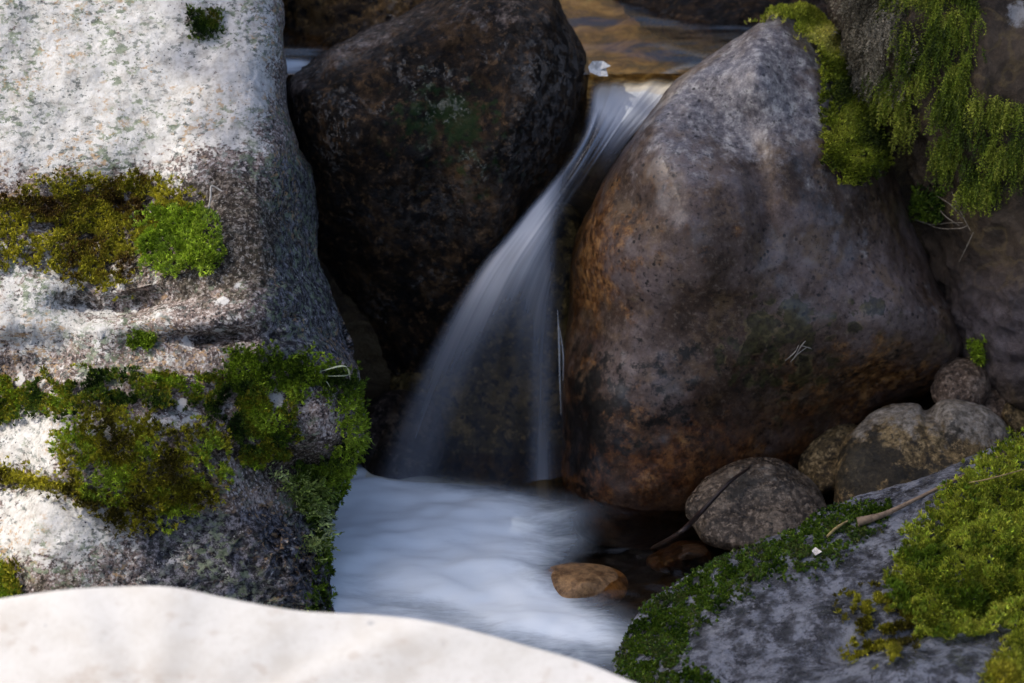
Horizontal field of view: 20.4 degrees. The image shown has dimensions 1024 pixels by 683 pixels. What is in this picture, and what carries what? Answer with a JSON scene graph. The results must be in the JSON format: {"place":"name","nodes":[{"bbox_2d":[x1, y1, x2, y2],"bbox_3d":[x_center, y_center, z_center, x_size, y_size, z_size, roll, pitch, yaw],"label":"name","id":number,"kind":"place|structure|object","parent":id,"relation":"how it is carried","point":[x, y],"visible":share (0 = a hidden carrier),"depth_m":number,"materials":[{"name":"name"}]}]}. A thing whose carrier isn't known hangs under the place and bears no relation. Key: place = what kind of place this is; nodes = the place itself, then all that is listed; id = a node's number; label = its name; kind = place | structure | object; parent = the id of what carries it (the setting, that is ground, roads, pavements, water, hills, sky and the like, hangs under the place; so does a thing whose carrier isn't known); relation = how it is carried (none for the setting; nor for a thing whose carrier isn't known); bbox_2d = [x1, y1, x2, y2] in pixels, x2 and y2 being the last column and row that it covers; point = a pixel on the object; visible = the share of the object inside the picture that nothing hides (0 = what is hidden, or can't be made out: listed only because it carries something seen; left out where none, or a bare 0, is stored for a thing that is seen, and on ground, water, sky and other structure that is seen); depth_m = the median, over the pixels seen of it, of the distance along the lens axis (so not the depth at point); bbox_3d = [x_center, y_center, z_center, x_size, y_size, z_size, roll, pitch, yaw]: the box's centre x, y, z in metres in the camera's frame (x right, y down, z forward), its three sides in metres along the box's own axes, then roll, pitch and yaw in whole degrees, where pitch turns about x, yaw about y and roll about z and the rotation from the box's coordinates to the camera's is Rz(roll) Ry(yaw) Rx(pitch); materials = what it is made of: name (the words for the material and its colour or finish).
{"place":"outdoors","nodes":[
{"label":"outdoors","id":0,"kind":"place"},
{"bbox_2d":[286,60,308,71],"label":"water","id":1,"kind":"structure","parent":0,"point":[293,65],"depth_m":4.64,"materials":[{"name":"white liquid"}]},
{"bbox_2d":[330,467,677,654],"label":"water","id":2,"kind":"structure","parent":0,"point":[441,553],"depth_m":4.35,"materials":[{"name":"white liquid"}]},
{"bbox_2d":[465,76,670,314],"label":"waterfall","id":3,"kind":"structure","parent":2,"relation":"on","point":[623,110],"depth_m":4.51,"materials":[{"name":"liquid"}]},
{"bbox_2d":[542,563,627,610],"bbox_3d":[0.103,0.370,4.325,0.149,0.052,0.091,0,25,0],"label":"cobble","id":4,"kind":"object","parent":2,"relation":"in","point":[590,586],"visible":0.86,"depth_m":4.30,"materials":[{"name":"orange stone"}]},
{"bbox_2d":[646,540,722,575],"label":"cobble","id":5,"kind":"object","parent":2,"relation":"in","point":[680,558],"visible":0.81,"depth_m":4.39,"materials":[{"name":"stone"}]},
{"bbox_2d":[685,457,826,550],"bbox_3d":[0.382,0.254,4.451,0.225,0.119,0.228,0,25,0],"label":"cobble","id":6,"kind":"object","parent":2,"relation":"on","point":[762,497],"visible":0.73,"depth_m":4.40,"materials":[{"name":"grey stone"}]},
{"bbox_2d":[650,467,749,550],"bbox_3d":[0.308,0.276,4.365,0.166,0.117,0.097,-9,27,-19],"label":"twig","id":7,"kind":"object","parent":6,"relation":"on","point":[691,521],"visible":1,"depth_m":4.35,"materials":[{"name":"brown wood"}]},
{"bbox_2d":[798,423,856,493],"bbox_3d":[0.511,0.186,4.598,0.090,0.092,0.145,12,28,24],"label":"cobble","id":8,"kind":"object","parent":2,"relation":"on","point":[817,463],"visible":0.52,"depth_m":4.56,"materials":[{"name":"stone"}]},
{"bbox_2d":[834,399,1011,503],"bbox_3d":[0.659,0.186,4.536,0.301,0.186,0.271,0,25,0],"label":"cobble","id":9,"kind":"object","parent":2,"relation":"on","point":[887,446],"visible":0.54,"depth_m":4.47,"materials":[{"name":"grey stone"}]},
{"bbox_2d":[931,357,991,405],"bbox_3d":[0.727,0.072,4.595,0.094,0.085,0.128,7,26,14],"label":"cobble","id":10,"kind":"object","parent":9,"relation":"on","point":[965,379],"visible":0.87,"depth_m":4.55,"materials":[{"name":"stone"}]},
{"bbox_2d":[985,389,1005,421],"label":"cobble","id":11,"kind":"object","parent":9,"relation":"on","point":[995,403],"visible":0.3,"depth_m":4.58,"materials":[{"name":"stone"}]},
{"bbox_2d":[588,61,609,75],"bbox_3d":[0.145,-0.439,4.563,0.033,0.021,0.035,-13,28,-26],"label":"leaf","id":12,"kind":"object","parent":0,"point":[597,68],"visible":1,"depth_m":4.57,"materials":[{"name":"white plant"}]},
{"bbox_2d":[287,0,935,673],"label":"ground","id":13,"kind":"structure","parent":0,"point":[621,42],"depth_m":4.71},
{"bbox_2d":[0,0,365,612],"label":"boulder","id":14,"kind":"object","parent":13,"relation":"on","point":[110,87],"visible":0.67,"depth_m":4.25,"materials":[{"name":"stone"}]},
{"bbox_2d":[0,554,23,598],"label":"moss patch","id":15,"kind":"object","parent":14,"relation":"on","point":[8,580],"visible":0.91,"depth_m":4.05,"materials":[{"name":"green plant"}]},
{"bbox_2d":[0,454,161,539],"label":"moss patch","id":16,"kind":"object","parent":14,"relation":"on","point":[32,481],"visible":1,"depth_m":4.10,"materials":[{"name":"green plant"}]},
{"bbox_2d":[0,166,204,301],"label":"moss patch","id":17,"kind":"object","parent":14,"relation":"on","point":[107,200],"visible":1,"depth_m":4.30,"materials":[{"name":"green plant"}]},
{"bbox_2d":[45,402,235,535],"bbox_3d":[-0.537,0.180,4.124,0.280,0.170,0.129,0,25,0],"label":"moss patch","id":18,"kind":"object","parent":14,"relation":"on","point":[180,487],"visible":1,"depth_m":4.09,"materials":[{"name":"green plant"}]},
{"bbox_2d":[125,327,157,351],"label":"moss patch","id":19,"kind":"object","parent":14,"relation":"on","point":[147,338],"visible":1,"depth_m":4.20,"materials":[{"name":"green plant"}]},
{"bbox_2d":[0,361,304,470],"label":"moss patch","id":20,"kind":"object","parent":14,"relation":"on","point":[252,456],"visible":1,"depth_m":4.17,"materials":[{"name":"green plant"}]},
{"bbox_2d":[129,200,227,278],"bbox_3d":[-0.507,-0.155,4.252,0.198,0.095,0.118,14,28,27],"label":"moss patch","id":21,"kind":"object","parent":14,"relation":"on","point":[170,231],"visible":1,"depth_m":4.24,"materials":[{"name":"green plant"}]},
{"bbox_2d":[184,3,226,43],"bbox_3d":[-0.480,-0.499,4.452,0.071,0.053,0.062,0,25,0],"label":"moss patch","id":22,"kind":"object","parent":14,"relation":"on","point":[204,23],"visible":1,"depth_m":4.45,"materials":[{"name":"green plant"}]},
{"bbox_2d":[208,185,221,208],"bbox_3d":[-0.450,-0.216,4.271,0.028,0.034,0.016,-19,31,-35],"label":"twig","id":23,"kind":"object","parent":14,"relation":"on","point":[211,186],"visible":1,"depth_m":4.27,"materials":[{"name":"beige wood"}]},
{"bbox_2d":[217,338,371,505],"bbox_3d":[-0.281,0.131,4.266,0.294,0.332,0.150,-22,33,-39],"label":"moss patch","id":24,"kind":"object","parent":14,"relation":"on","point":[287,383],"visible":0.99,"depth_m":4.18,"materials":[{"name":"green plant"}]},
{"bbox_2d":[268,462,342,566],"bbox_3d":[-0.307,0.261,4.236,0.107,0.197,0.205,0,25,0],"label":"moss patch","id":25,"kind":"object","parent":14,"relation":"on","point":[318,504],"visible":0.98,"depth_m":4.23,"materials":[{"name":"green plant"}]},
{"bbox_2d":[290,441,360,612],"bbox_3d":[-0.276,0.275,4.244,0.110,0.262,0.371,0,25,0],"label":"moss patch","id":26,"kind":"object","parent":14,"relation":"on","point":[313,475],"visible":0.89,"depth_m":4.24,"materials":[{"name":"green plant"}]},
{"bbox_2d":[321,365,349,395],"bbox_3d":[-0.256,0.057,4.208,0.066,0.047,0.034,-20,32,-37],"label":"grass tuft","id":27,"kind":"object","parent":14,"relation":"on","point":[338,375],"visible":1,"depth_m":4.20,"materials":[{"name":"beige plant"}]},
{"bbox_2d":[0,586,633,682],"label":"boulder","id":28,"kind":"object","parent":13,"relation":"on","point":[144,634],"visible":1,"depth_m":3.39,"materials":[{"name":"white stone"}]},
{"bbox_2d":[282,0,423,61],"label":"boulder","id":29,"kind":"object","parent":13,"relation":"on","point":[312,29],"visible":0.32,"depth_m":4.78,"materials":[{"name":"black stone"}]},
{"bbox_2d":[358,389,444,480],"bbox_3d":[-0.187,0.162,4.663,0.153,0.143,0.174,0,25,0],"label":"cobble","id":30,"kind":"object","parent":13,"relation":"on","point":[406,432],"visible":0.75,"depth_m":4.62,"materials":[{"name":"stone"}]},
{"bbox_2d":[286,0,588,376],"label":"boulder","id":31,"kind":"object","parent":13,"relation":"on","point":[435,138],"visible":0.69,"depth_m":4.49,"materials":[{"name":"black stone"}]},
{"bbox_2d":[389,202,580,544],"bbox_3d":[-0.039,0.056,4.785,0.382,0.652,0.383,0,25,0],"label":"boulder","id":32,"kind":"object","parent":13,"relation":"on","point":[496,399],"visible":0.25,"depth_m":4.69,"materials":[{"name":"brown stone"}]},
{"bbox_2d":[617,0,830,52],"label":"boulder","id":33,"kind":"object","parent":13,"relation":"on","point":[712,26],"visible":0.44,"depth_m":4.85,"materials":[{"name":"stone"}]},
{"bbox_2d":[561,14,962,549],"bbox_3d":[0.418,-0.107,4.695,0.677,0.860,0.668,0,25,0],"label":"boulder","id":34,"kind":"object","parent":13,"relation":"on","point":[735,245],"visible":0.81,"depth_m":4.46,"materials":[{"name":"grey stone"}]},
{"bbox_2d":[744,0,851,73],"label":"moss patch","id":35,"kind":"object","parent":34,"relation":"on","point":[814,23],"visible":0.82,"depth_m":4.57,"materials":[{"name":"green plant"}]},
{"bbox_2d":[785,341,811,361],"bbox_3d":[0.449,0.016,4.451,0.044,0.036,0.007,-5,25,-10],"label":"rootlet tuft","id":36,"kind":"object","parent":34,"relation":"attached to","point":[798,350],"visible":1,"depth_m":4.45,"materials":[{"name":"plant"}]},
{"bbox_2d":[817,54,895,185],"bbox_3d":[0.555,-0.375,4.562,0.132,0.194,0.356,9,27,19],"label":"moss patch","id":37,"kind":"object","parent":34,"relation":"on","point":[851,110],"visible":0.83,"depth_m":4.49,"materials":[{"name":"green plant"}]},
{"bbox_2d":[614,433,1023,682],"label":"boulder","id":38,"kind":"object","parent":13,"relation":"on","point":[788,631],"visible":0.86,"depth_m":3.99,"materials":[{"name":"grey stone"}]},
{"bbox_2d":[612,497,892,682],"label":"moss patch","id":39,"kind":"object","parent":38,"relation":"on","point":[657,624],"visible":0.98,"depth_m":4.13,"materials":[{"name":"green plant"}]},
{"bbox_2d":[812,547,821,555],"bbox_3d":[0.441,0.304,4.125,0.009,0.010,0.024,-8,26,-16],"label":"petal","id":40,"kind":"object","parent":39,"relation":"on","point":[815,551],"visible":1,"depth_m":4.13,"materials":[{"name":"white plant"}]},
{"bbox_2d":[826,521,847,537],"bbox_3d":[0.478,0.276,4.188,0.045,0.012,0.006,-22,33,-39],"label":"straw","id":41,"kind":"object","parent":39,"relation":"on","point":[833,530],"visible":1,"depth_m":4.18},
{"bbox_2d":[833,579,920,668],"bbox_3d":[0.512,0.406,3.940,0.127,0.076,0.250,0,25,0],"label":"moss patch","id":42,"kind":"object","parent":38,"relation":"on","point":[893,647],"visible":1,"depth_m":3.95,"materials":[{"name":"green plant"}]},
{"bbox_2d":[856,451,1006,526],"bbox_3d":[0.625,0.217,4.202,0.253,0.083,0.021,-9,26,-18],"label":"dry stem","id":43,"kind":"object","parent":38,"relation":"on","point":[863,520],"visible":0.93,"depth_m":4.18,"materials":[{"name":"brown wood"}]},
{"bbox_2d":[881,425,1023,642],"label":"moss patch","id":44,"kind":"object","parent":38,"relation":"on","point":[972,617],"visible":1,"depth_m":4.02,"materials":[{"name":"green plant"}]},
{"bbox_2d":[969,469,1023,482],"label":"straw","id":45,"kind":"object","parent":44,"relation":"on","point":[996,476],"visible":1,"depth_m":4.15,"materials":[{"name":"beige plant"}]},
{"bbox_2d":[976,624,1023,682],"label":"moss patch","id":46,"kind":"object","parent":38,"relation":"on","point":[1011,669],"visible":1,"depth_m":3.80,"materials":[{"name":"green plant"}]},
{"bbox_2d":[823,0,1023,437],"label":"boulder","id":47,"kind":"object","parent":13,"relation":"on","point":[981,284],"visible":0.47,"depth_m":4.50,"materials":[{"name":"grey stone"}]},
{"bbox_2d":[826,0,924,108],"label":"moss patch","id":48,"kind":"object","parent":47,"relation":"hanging from","point":[860,38],"visible":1,"depth_m":4.49,"materials":[{"name":"grey plant"}]},
{"bbox_2d":[907,182,945,225],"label":"moss patch","id":49,"kind":"object","parent":47,"relation":"on","point":[924,199],"visible":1,"depth_m":4.58,"materials":[{"name":"green plant"}]},
{"bbox_2d":[859,0,1023,217],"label":"moss patch","id":50,"kind":"object","parent":47,"relation":"on","point":[949,106],"visible":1,"depth_m":4.43,"materials":[{"name":"green plant"}]},
{"bbox_2d":[917,191,973,261],"bbox_3d":[0.688,-0.195,4.561,0.025,0.116,0.152,-11,27,-22],"label":"rootlet tuft","id":51,"kind":"object","parent":47,"relation":"attached to","point":[962,216],"visible":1,"depth_m":4.52,"materials":[{"name":"brown plant"}]},
{"bbox_2d":[966,334,988,366],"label":"moss patch","id":52,"kind":"object","parent":47,"relation":"on","point":[976,348],"visible":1,"depth_m":4.57,"materials":[{"name":"green plant"}]},
{"bbox_2d":[1002,402,1023,435],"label":"cobble","id":53,"kind":"object","parent":47,"relation":"on","point":[1013,416],"visible":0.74,"depth_m":4.56,"materials":[{"name":"stone"}]}
]}

